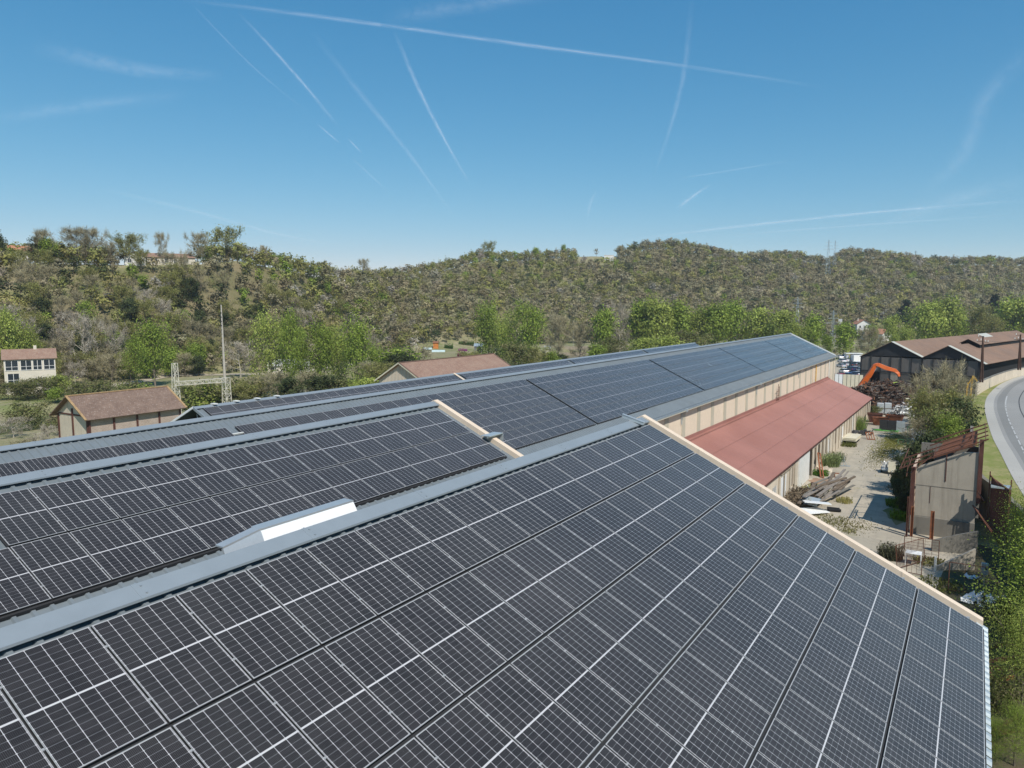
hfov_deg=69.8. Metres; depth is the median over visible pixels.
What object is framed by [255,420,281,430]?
solar panel
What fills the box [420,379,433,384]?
solar panel
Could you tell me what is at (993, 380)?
roadside wall
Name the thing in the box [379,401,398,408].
solar panel
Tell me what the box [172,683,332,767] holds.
solar panel
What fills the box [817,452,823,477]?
leaning frame
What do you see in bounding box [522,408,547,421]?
solar panel
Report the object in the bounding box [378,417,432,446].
solar panel
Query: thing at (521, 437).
solar panel
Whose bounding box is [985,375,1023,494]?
road shoulder
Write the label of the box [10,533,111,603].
solar panel
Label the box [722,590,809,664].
solar panel
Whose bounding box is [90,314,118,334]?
bare tree
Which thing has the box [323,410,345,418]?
solar panel
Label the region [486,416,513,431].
solar panel
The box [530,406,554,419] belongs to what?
solar panel
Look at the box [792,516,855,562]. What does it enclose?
solar panel
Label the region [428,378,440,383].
solar panel
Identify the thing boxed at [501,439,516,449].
solar panel
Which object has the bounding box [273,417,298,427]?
solar panel
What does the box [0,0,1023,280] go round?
sky
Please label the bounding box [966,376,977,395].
crane frame
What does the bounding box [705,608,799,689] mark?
solar panel
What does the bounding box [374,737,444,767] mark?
solar panel
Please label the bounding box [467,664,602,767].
solar panel
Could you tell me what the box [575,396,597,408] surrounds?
solar panel
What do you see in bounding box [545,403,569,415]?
solar panel
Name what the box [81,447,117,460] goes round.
solar panel
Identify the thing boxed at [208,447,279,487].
solar panel
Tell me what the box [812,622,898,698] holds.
solar panel
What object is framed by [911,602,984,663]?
solar panel
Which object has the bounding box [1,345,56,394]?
house
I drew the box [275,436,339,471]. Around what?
solar panel
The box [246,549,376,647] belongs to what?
solar panel
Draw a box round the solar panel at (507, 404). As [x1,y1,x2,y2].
[494,398,519,410]
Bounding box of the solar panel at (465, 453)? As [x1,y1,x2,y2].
[435,437,489,469]
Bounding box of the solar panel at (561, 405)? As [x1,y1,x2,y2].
[553,401,575,413]
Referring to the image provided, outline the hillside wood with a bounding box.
[0,237,1023,374]
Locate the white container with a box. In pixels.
[851,355,860,361]
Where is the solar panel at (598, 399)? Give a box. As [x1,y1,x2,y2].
[588,393,608,404]
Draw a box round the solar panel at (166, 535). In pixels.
[122,508,210,567]
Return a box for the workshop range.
[684,377,872,497]
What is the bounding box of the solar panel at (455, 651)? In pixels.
[380,593,507,697]
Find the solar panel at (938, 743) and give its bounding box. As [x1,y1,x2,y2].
[888,698,986,767]
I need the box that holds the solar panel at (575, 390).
[565,385,585,395]
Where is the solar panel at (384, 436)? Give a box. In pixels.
[356,421,412,451]
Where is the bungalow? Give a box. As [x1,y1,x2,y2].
[268,359,309,373]
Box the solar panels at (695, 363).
[435,336,826,407]
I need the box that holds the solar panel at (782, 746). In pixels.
[757,718,840,767]
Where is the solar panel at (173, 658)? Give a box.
[90,596,252,730]
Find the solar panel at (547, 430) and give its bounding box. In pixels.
[533,422,559,437]
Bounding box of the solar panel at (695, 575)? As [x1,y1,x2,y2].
[650,543,734,608]
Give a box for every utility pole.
[977,335,988,381]
[1014,333,1022,369]
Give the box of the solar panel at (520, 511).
[469,479,557,538]
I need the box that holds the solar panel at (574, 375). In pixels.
[567,372,586,381]
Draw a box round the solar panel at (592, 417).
[579,410,603,424]
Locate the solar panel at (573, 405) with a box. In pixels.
[561,399,584,411]
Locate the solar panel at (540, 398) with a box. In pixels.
[527,392,550,403]
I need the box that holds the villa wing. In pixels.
[122,252,145,265]
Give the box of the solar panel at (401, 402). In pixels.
[392,399,410,406]
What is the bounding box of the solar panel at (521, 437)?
[506,429,534,446]
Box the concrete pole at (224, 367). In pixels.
[220,305,225,379]
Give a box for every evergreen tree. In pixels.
[0,229,9,260]
[26,234,45,263]
[29,296,52,317]
[35,321,57,341]
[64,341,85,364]
[117,296,141,321]
[141,357,158,378]
[167,287,189,306]
[180,274,201,301]
[189,355,205,375]
[190,309,209,334]
[206,340,220,355]
[214,312,235,332]
[248,300,266,322]
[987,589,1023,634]
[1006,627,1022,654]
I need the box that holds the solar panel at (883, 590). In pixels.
[845,562,914,617]
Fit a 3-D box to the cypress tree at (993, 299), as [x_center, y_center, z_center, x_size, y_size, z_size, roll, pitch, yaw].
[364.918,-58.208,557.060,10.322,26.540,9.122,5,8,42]
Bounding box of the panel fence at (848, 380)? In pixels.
[834,374,862,385]
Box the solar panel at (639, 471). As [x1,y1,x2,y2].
[588,441,654,481]
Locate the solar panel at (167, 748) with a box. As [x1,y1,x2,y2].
[92,727,203,767]
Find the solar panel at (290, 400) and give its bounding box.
[281,396,299,404]
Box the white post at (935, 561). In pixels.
[934,556,936,571]
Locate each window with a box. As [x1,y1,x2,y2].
[5,361,18,370]
[7,374,19,382]
[20,360,31,369]
[33,360,42,369]
[43,360,54,369]
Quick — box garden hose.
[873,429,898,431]
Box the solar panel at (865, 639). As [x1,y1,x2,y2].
[822,605,903,674]
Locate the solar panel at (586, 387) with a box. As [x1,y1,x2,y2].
[576,382,597,392]
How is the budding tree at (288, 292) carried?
on the ground at (234, 293)
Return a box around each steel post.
[905,497,908,536]
[910,506,913,535]
[929,511,934,538]
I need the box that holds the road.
[994,378,1023,470]
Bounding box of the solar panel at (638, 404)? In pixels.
[626,398,647,409]
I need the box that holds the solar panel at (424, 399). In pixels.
[415,395,432,402]
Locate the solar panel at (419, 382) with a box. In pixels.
[412,380,425,385]
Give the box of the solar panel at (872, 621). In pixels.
[830,589,907,653]
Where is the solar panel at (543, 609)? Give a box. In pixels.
[468,554,575,636]
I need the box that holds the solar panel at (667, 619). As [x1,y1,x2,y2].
[605,573,702,651]
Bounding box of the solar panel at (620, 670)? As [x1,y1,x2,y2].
[547,612,659,709]
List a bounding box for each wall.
[555,352,588,354]
[563,346,589,349]
[931,531,978,554]
[936,548,975,569]
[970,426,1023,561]
[975,367,1023,395]
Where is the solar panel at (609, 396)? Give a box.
[599,391,619,401]
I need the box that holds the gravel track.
[67,364,352,388]
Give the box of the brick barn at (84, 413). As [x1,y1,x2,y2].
[49,385,186,437]
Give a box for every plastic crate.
[880,420,887,423]
[888,420,896,424]
[896,425,904,428]
[897,421,904,424]
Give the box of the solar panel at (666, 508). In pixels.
[624,482,696,530]
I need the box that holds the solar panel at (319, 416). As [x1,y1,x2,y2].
[307,412,329,421]
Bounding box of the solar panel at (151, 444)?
[135,438,168,451]
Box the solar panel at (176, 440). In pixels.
[160,434,191,446]
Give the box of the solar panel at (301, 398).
[292,395,310,402]
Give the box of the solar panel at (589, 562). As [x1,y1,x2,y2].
[534,524,626,591]
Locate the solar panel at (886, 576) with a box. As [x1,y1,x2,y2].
[851,551,917,602]
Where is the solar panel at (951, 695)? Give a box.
[899,653,985,732]
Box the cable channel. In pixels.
[622,413,644,424]
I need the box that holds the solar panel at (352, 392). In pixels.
[344,388,360,395]
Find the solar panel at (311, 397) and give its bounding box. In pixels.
[303,394,320,401]
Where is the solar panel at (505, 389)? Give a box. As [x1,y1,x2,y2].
[493,383,517,395]
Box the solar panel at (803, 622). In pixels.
[737,575,819,642]
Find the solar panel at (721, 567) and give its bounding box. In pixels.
[668,531,748,590]
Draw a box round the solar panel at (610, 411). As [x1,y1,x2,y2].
[600,405,621,417]
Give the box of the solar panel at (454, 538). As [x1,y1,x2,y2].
[399,502,500,572]
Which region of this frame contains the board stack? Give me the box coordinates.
[842,433,860,443]
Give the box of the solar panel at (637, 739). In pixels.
[605,709,707,767]
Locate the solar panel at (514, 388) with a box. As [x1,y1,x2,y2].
[501,382,525,393]
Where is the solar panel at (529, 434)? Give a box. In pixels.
[516,427,543,443]
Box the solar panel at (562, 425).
[549,418,574,432]
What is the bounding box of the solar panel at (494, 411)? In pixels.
[476,401,502,415]
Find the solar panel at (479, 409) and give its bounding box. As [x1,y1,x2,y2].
[466,403,493,417]
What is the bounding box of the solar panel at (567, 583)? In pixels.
[503,538,602,612]
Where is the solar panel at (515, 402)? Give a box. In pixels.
[503,396,528,409]
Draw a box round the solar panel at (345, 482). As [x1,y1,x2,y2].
[314,465,380,506]
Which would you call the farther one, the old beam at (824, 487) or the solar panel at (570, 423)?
the old beam at (824, 487)
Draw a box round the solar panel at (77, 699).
[0,626,168,767]
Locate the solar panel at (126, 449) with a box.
[109,442,143,455]
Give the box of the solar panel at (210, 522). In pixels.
[168,497,244,553]
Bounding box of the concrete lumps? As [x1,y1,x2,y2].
[817,464,831,472]
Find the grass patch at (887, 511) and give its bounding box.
[883,507,903,524]
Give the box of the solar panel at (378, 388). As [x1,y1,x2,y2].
[371,385,386,391]
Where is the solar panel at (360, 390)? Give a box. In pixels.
[353,387,368,393]
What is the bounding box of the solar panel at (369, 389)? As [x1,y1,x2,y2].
[362,386,377,392]
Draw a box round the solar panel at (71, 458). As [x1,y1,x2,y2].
[52,451,89,465]
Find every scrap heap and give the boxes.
[849,378,937,414]
[891,402,915,416]
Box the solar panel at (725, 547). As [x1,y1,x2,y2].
[685,519,760,574]
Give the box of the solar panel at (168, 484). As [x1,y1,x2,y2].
[128,461,207,507]
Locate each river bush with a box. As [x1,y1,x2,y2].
[0,381,26,399]
[0,397,56,430]
[0,415,35,437]
[5,379,47,401]
[8,381,34,398]
[9,439,31,444]
[15,377,47,397]
[24,432,48,440]
[26,375,65,397]
[36,423,58,439]
[40,373,77,394]
[45,386,63,402]
[46,418,58,434]
[56,381,93,400]
[74,378,124,393]
[77,378,152,392]
[126,381,153,388]
[167,381,204,410]
[178,380,236,409]
[181,375,259,404]
[213,371,279,399]
[214,380,256,401]
[238,371,294,397]
[249,371,294,394]
[273,376,305,394]
[293,369,325,390]
[301,372,333,391]
[318,374,348,389]
[319,377,364,389]
[346,376,378,386]
[350,360,389,379]
[359,360,393,380]
[364,344,426,382]
[379,350,420,369]
[387,344,437,359]
[455,349,481,355]
[495,341,540,365]
[520,346,549,363]
[539,350,562,361]
[555,353,567,359]
[585,343,610,355]
[589,336,633,353]
[626,335,659,350]
[649,334,688,347]
[667,329,718,344]
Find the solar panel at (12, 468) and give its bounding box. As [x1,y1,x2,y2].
[0,461,28,476]
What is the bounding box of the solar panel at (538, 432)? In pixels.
[524,424,551,440]
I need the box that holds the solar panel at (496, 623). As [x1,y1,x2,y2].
[428,572,543,664]
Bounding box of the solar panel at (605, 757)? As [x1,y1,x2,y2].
[585,745,630,767]
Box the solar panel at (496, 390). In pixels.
[485,384,509,396]
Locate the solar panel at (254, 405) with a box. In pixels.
[245,401,263,409]
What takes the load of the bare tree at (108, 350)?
on the ground at (234, 293)
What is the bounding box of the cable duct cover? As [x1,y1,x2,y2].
[215,498,356,554]
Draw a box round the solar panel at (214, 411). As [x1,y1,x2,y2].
[203,406,225,415]
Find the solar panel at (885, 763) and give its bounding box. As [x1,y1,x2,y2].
[880,757,897,767]
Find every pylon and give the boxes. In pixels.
[823,241,833,273]
[828,311,838,340]
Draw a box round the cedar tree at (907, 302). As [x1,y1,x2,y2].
[896,293,916,324]
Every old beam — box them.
[797,483,816,503]
[802,489,818,497]
[803,481,825,494]
[811,476,829,483]
[812,490,840,504]
[815,481,839,496]
[817,475,841,489]
[820,477,846,486]
[823,479,845,488]
[824,479,844,496]
[833,476,855,487]
[833,481,848,490]
[836,485,855,494]
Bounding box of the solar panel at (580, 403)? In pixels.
[569,398,590,409]
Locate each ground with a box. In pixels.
[0,249,1023,555]
[936,545,1023,767]
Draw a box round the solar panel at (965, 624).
[915,588,983,644]
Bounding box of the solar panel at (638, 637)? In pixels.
[578,591,682,678]
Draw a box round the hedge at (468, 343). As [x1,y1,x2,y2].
[459,338,473,344]
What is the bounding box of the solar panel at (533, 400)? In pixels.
[519,393,542,405]
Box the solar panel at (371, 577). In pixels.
[305,531,424,618]
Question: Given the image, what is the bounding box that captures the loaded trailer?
[881,461,897,471]
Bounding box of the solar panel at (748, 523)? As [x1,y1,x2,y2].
[713,500,780,547]
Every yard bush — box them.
[872,405,883,412]
[894,416,948,446]
[898,371,937,414]
[902,391,941,430]
[905,359,969,404]
[907,400,965,448]
[909,378,982,425]
[926,407,968,440]
[936,372,979,420]
[938,396,985,435]
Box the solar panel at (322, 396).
[314,392,331,399]
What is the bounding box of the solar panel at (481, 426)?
[472,420,492,432]
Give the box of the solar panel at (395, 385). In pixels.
[389,383,402,388]
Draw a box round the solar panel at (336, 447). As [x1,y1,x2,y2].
[304,430,365,463]
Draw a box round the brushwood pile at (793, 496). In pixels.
[784,484,822,507]
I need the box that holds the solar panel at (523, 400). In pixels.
[511,394,535,407]
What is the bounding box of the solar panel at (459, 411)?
[451,407,474,420]
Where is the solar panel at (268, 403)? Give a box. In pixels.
[257,399,276,407]
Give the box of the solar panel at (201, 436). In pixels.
[183,431,213,442]
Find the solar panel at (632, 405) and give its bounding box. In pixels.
[622,400,642,411]
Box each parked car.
[836,363,846,367]
[837,358,846,362]
[838,368,848,372]
[846,366,855,370]
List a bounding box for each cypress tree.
[58,241,66,261]
[986,290,1001,314]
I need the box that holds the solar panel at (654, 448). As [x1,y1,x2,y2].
[622,429,681,466]
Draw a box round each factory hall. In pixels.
[0,333,837,463]
[0,399,523,627]
[0,415,991,767]
[171,342,699,421]
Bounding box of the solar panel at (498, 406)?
[485,399,511,412]
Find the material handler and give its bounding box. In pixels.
[858,363,899,385]
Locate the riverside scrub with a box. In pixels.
[45,334,919,427]
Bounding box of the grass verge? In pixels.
[973,380,1023,506]
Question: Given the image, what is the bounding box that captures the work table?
[905,549,921,566]
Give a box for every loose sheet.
[802,500,831,504]
[802,507,829,513]
[803,496,820,506]
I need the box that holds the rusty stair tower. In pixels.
[972,471,1011,548]
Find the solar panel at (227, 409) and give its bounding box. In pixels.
[218,404,238,413]
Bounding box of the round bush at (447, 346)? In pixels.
[444,343,452,347]
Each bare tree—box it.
[0,303,22,324]
[0,363,4,383]
[5,268,32,293]
[10,261,34,283]
[13,317,44,340]
[18,259,47,284]
[29,226,55,251]
[38,265,59,289]
[41,335,73,366]
[48,326,73,352]
[50,295,71,315]
[56,225,95,263]
[56,352,79,376]
[57,309,87,332]
[58,312,104,363]
[62,360,87,381]
[66,289,88,310]
[69,237,100,264]
[73,225,109,263]
[78,357,103,382]
[80,274,102,295]
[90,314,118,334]
[93,344,127,369]
[93,353,115,380]
[95,350,126,380]
[99,318,131,370]
[100,239,123,262]
[118,276,141,294]
[132,287,160,308]
[152,230,170,257]
[153,324,177,340]
[154,296,177,320]
[159,251,175,269]
[170,308,189,333]
[172,351,196,376]
[174,246,189,281]
[177,314,208,340]
[183,229,209,261]
[190,267,209,291]
[198,322,217,340]
[211,267,231,284]
[216,326,236,343]
[218,337,255,377]
[238,318,258,330]
[243,350,261,368]
[258,246,269,266]
[265,315,288,326]
[285,296,302,314]
[290,310,307,327]
[295,307,315,324]
[355,258,371,273]
[363,328,374,344]
[363,334,380,352]
[543,307,578,358]
[564,318,592,356]
[608,299,633,351]
[856,325,882,352]
[875,336,891,347]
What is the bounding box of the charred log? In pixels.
[827,507,840,511]
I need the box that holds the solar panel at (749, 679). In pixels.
[685,628,786,718]
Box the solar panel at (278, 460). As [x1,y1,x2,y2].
[243,441,310,479]
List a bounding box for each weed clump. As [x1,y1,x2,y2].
[812,468,829,476]
[813,513,847,524]
[820,452,841,467]
[827,451,847,461]
[836,496,852,503]
[837,527,855,533]
[840,441,856,447]
[856,416,868,429]
[876,541,905,561]
[885,496,906,508]
[889,508,908,521]
[912,554,944,566]
[915,574,966,593]
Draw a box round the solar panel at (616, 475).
[569,447,638,490]
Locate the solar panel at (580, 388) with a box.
[570,383,591,394]
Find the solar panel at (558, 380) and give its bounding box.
[548,375,568,385]
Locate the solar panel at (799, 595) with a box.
[750,560,828,622]
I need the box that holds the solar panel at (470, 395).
[457,389,483,402]
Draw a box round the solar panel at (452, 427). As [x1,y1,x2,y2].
[420,410,469,436]
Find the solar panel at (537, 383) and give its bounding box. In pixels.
[526,378,548,390]
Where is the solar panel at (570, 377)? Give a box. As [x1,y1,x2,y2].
[560,373,580,382]
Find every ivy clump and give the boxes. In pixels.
[885,477,906,498]
[890,453,901,463]
[890,463,901,480]
[893,450,914,498]
[894,493,906,511]
[895,441,920,471]
[903,458,922,499]
[906,430,935,450]
[916,428,947,443]
[920,444,935,463]
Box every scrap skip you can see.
[867,412,882,421]
[871,416,889,424]
[885,414,903,422]
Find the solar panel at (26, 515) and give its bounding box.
[0,488,66,547]
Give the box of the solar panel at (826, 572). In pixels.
[773,536,843,589]
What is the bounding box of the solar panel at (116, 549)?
[69,519,164,585]
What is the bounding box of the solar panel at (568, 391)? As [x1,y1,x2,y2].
[558,386,579,396]
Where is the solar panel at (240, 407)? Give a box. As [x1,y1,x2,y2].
[231,403,251,411]
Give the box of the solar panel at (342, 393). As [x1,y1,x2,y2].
[334,390,350,396]
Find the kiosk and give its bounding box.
[845,353,862,361]
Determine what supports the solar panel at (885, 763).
on the factory hall at (28, 633)
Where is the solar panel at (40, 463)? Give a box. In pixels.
[20,456,60,471]
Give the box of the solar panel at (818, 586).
[762,548,836,604]
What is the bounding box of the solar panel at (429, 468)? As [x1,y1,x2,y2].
[392,447,451,482]
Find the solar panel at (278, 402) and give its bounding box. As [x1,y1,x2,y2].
[269,398,288,405]
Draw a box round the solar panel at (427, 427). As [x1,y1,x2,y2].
[400,413,451,441]
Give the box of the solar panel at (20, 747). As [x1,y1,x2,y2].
[0,686,53,767]
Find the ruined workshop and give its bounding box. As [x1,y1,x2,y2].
[899,423,988,536]
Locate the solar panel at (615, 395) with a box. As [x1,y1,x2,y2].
[605,390,624,400]
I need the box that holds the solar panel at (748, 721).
[662,651,772,752]
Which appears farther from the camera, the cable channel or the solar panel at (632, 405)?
the solar panel at (632, 405)
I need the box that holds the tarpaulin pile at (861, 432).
[852,428,872,435]
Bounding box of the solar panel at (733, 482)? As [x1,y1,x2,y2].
[685,453,744,491]
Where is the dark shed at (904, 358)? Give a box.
[859,330,1023,393]
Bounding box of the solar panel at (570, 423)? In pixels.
[557,416,581,431]
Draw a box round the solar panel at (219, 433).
[205,428,234,439]
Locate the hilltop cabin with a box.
[604,255,613,260]
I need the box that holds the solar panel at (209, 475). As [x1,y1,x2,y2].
[170,454,245,497]
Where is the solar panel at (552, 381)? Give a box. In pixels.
[542,376,562,386]
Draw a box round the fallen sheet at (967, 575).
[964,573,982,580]
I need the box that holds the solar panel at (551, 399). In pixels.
[534,390,557,402]
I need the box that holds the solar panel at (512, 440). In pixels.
[501,431,525,448]
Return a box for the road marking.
[1005,396,1023,452]
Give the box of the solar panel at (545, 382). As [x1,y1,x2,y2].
[534,377,555,387]
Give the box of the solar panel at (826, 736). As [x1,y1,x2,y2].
[774,689,880,767]
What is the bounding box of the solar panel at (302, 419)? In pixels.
[290,415,314,424]
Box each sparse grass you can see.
[812,514,889,535]
[856,429,911,460]
[858,442,905,475]
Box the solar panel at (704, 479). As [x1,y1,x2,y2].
[672,459,733,500]
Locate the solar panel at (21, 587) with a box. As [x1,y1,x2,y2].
[0,547,52,621]
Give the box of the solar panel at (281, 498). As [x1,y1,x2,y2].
[248,479,313,516]
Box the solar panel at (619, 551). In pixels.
[561,512,647,573]
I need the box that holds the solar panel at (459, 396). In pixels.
[447,390,474,403]
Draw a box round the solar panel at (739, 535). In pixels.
[700,509,771,560]
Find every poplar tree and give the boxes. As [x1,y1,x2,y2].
[38,236,58,261]
[72,296,99,326]
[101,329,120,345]
[111,334,128,352]
[116,350,134,378]
[117,328,148,384]
[131,310,180,386]
[159,351,178,377]
[164,344,184,373]
[183,341,211,367]
[183,348,206,374]
[276,300,305,384]
[288,331,313,390]
[296,325,306,338]
[299,314,342,385]
[335,309,379,380]
[366,337,384,382]
[468,294,506,355]
[501,294,548,363]
[531,247,540,254]
[560,243,567,254]
[584,304,621,352]
[622,297,652,346]
[663,299,694,341]
[699,299,732,343]
[718,294,750,341]
[800,310,828,346]
[821,330,836,352]
[830,317,859,353]
[868,324,877,344]
[948,307,970,335]
[954,502,1023,661]
[973,580,1023,718]
[977,473,1023,599]
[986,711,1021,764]
[991,509,1023,587]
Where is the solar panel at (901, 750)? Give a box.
[882,726,949,767]
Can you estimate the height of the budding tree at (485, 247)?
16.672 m
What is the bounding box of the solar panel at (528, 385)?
[517,379,539,390]
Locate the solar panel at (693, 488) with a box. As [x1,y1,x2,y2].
[657,466,722,509]
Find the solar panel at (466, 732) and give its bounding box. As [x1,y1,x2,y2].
[415,697,542,767]
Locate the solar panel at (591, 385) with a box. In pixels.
[582,381,603,391]
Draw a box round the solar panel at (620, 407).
[611,402,632,414]
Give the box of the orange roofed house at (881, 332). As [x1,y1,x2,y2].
[868,329,888,340]
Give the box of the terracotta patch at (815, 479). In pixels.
[809,478,827,483]
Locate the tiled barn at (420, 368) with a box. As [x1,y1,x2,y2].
[374,353,510,382]
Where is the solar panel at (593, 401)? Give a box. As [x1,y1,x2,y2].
[581,395,602,406]
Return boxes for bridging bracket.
[481,432,502,440]
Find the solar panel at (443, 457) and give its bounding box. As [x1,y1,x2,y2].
[414,441,470,475]
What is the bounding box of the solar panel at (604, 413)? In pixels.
[593,407,615,420]
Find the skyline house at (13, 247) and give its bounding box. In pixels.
[7,245,31,262]
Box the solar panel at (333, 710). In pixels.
[256,647,411,767]
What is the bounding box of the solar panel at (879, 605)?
[838,575,910,634]
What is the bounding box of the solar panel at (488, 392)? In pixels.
[475,386,501,398]
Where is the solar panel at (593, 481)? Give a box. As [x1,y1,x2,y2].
[548,454,621,500]
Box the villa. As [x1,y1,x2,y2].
[131,252,195,264]
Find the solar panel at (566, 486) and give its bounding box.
[525,461,602,511]
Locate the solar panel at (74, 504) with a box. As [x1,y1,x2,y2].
[29,478,118,532]
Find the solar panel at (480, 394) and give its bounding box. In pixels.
[467,387,491,400]
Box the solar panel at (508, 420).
[495,414,522,428]
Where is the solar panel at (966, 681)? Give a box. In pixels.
[904,634,984,706]
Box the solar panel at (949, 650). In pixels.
[908,617,984,683]
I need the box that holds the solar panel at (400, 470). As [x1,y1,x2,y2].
[368,452,429,490]
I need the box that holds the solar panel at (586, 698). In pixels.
[510,636,633,745]
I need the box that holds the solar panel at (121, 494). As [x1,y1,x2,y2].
[81,469,165,519]
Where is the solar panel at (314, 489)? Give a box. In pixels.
[282,472,346,506]
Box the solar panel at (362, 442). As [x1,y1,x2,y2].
[331,426,389,457]
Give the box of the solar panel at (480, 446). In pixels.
[454,432,506,463]
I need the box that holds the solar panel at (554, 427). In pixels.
[541,420,567,435]
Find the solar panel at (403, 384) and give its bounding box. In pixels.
[397,382,410,387]
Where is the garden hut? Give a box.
[433,341,438,348]
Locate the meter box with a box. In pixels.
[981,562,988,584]
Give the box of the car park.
[834,360,858,386]
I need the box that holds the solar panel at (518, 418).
[504,412,530,425]
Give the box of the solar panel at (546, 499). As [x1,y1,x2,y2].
[498,470,581,524]
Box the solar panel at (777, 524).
[725,491,789,536]
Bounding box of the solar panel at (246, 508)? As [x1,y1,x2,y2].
[210,488,280,529]
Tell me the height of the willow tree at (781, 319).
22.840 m
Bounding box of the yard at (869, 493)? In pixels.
[802,386,960,588]
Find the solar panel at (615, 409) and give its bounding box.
[605,404,626,414]
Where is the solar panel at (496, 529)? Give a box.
[436,490,530,553]
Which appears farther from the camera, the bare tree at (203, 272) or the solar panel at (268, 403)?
the bare tree at (203, 272)
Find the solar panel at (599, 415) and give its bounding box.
[587,408,609,421]
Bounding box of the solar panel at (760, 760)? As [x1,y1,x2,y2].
[749,752,777,767]
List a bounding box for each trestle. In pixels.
[865,432,874,439]
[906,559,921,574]
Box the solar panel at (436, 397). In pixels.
[426,394,454,406]
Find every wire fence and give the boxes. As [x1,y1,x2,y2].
[895,538,924,567]
[948,562,998,595]
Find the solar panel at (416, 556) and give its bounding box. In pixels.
[355,515,464,593]
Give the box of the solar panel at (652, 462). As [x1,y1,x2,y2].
[605,435,668,473]
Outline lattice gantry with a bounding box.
[171,363,231,413]
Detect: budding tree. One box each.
[0,331,18,348]
[3,248,32,269]
[3,340,50,348]
[19,307,54,339]
[20,280,50,304]
[31,246,56,269]
[43,346,66,373]
[55,355,65,374]
[67,324,96,350]
[68,348,102,380]
[75,265,98,287]
[76,332,113,357]
[98,230,147,260]
[109,280,135,306]
[109,318,139,341]
[113,347,143,380]
[123,296,158,322]
[127,248,150,272]
[140,327,174,344]
[144,340,177,369]
[149,284,182,308]
[150,268,186,293]
[150,310,188,337]
[166,261,197,286]
[181,334,205,349]
[193,244,208,262]
[198,223,247,261]
[199,339,219,361]
[212,298,239,322]
[232,323,257,347]
[251,321,270,343]
[259,283,279,304]
[277,288,296,307]
[289,295,305,311]
[298,302,315,323]
[328,296,347,316]
[481,241,496,254]
[963,303,995,334]
[980,314,1009,332]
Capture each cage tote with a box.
[877,402,883,408]
[884,403,891,408]
[884,409,891,413]
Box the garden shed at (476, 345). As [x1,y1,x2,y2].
[474,343,483,353]
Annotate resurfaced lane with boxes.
[997,379,1023,461]
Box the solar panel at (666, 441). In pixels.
[636,425,693,459]
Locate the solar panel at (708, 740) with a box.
[636,678,755,767]
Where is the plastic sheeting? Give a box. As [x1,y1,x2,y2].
[960,591,1005,610]
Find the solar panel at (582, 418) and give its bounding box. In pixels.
[571,412,595,426]
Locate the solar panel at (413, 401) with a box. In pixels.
[404,397,421,404]
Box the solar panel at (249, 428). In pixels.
[235,423,262,434]
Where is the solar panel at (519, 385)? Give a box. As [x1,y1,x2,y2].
[510,381,532,392]
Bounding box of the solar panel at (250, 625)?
[176,570,320,684]
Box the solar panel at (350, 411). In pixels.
[337,407,359,416]
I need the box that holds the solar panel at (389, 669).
[324,618,463,737]
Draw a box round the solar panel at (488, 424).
[476,418,503,431]
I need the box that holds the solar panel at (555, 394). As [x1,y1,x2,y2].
[544,388,566,401]
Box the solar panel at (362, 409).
[352,405,373,413]
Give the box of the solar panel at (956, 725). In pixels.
[894,674,986,762]
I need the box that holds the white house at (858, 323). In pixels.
[851,318,870,338]
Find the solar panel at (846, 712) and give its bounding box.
[787,664,887,757]
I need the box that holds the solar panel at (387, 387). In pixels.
[380,384,395,390]
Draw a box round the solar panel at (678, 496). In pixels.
[642,474,710,519]
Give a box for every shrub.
[967,598,998,621]
[985,676,1007,707]
[986,665,1023,717]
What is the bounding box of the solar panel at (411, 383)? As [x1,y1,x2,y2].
[405,381,418,386]
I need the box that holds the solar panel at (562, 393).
[551,387,573,398]
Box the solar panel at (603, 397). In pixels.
[593,392,613,403]
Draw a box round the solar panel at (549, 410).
[538,404,562,417]
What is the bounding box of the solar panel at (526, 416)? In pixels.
[513,410,539,424]
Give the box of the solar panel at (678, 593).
[629,557,719,628]
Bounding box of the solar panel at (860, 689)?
[801,642,893,725]
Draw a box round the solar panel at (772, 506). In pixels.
[736,484,797,525]
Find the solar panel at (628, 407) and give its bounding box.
[616,401,637,412]
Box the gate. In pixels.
[903,535,939,560]
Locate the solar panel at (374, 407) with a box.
[366,403,386,411]
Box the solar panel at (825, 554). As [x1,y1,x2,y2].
[783,525,849,575]
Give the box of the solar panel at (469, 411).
[456,405,484,419]
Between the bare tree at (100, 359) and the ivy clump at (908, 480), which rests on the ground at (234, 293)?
the bare tree at (100, 359)
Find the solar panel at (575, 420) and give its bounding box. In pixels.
[564,414,588,428]
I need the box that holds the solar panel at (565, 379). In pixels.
[554,374,574,384]
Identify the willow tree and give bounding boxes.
[0,302,41,378]
[16,319,45,348]
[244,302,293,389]
[319,321,352,380]
[485,306,519,365]
[625,292,679,346]
[685,302,715,344]
[736,303,776,340]
[763,305,803,336]
[778,318,813,341]
[878,313,908,338]
[887,331,901,341]
[898,323,916,340]
[900,297,951,338]
[932,293,973,337]
[987,286,1023,332]
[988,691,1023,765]
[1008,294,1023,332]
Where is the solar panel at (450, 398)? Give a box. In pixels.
[436,392,464,405]
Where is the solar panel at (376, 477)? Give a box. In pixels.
[342,458,406,498]
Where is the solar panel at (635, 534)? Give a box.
[584,501,665,557]
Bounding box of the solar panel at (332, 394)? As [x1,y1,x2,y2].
[324,391,340,398]
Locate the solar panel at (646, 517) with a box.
[605,491,682,543]

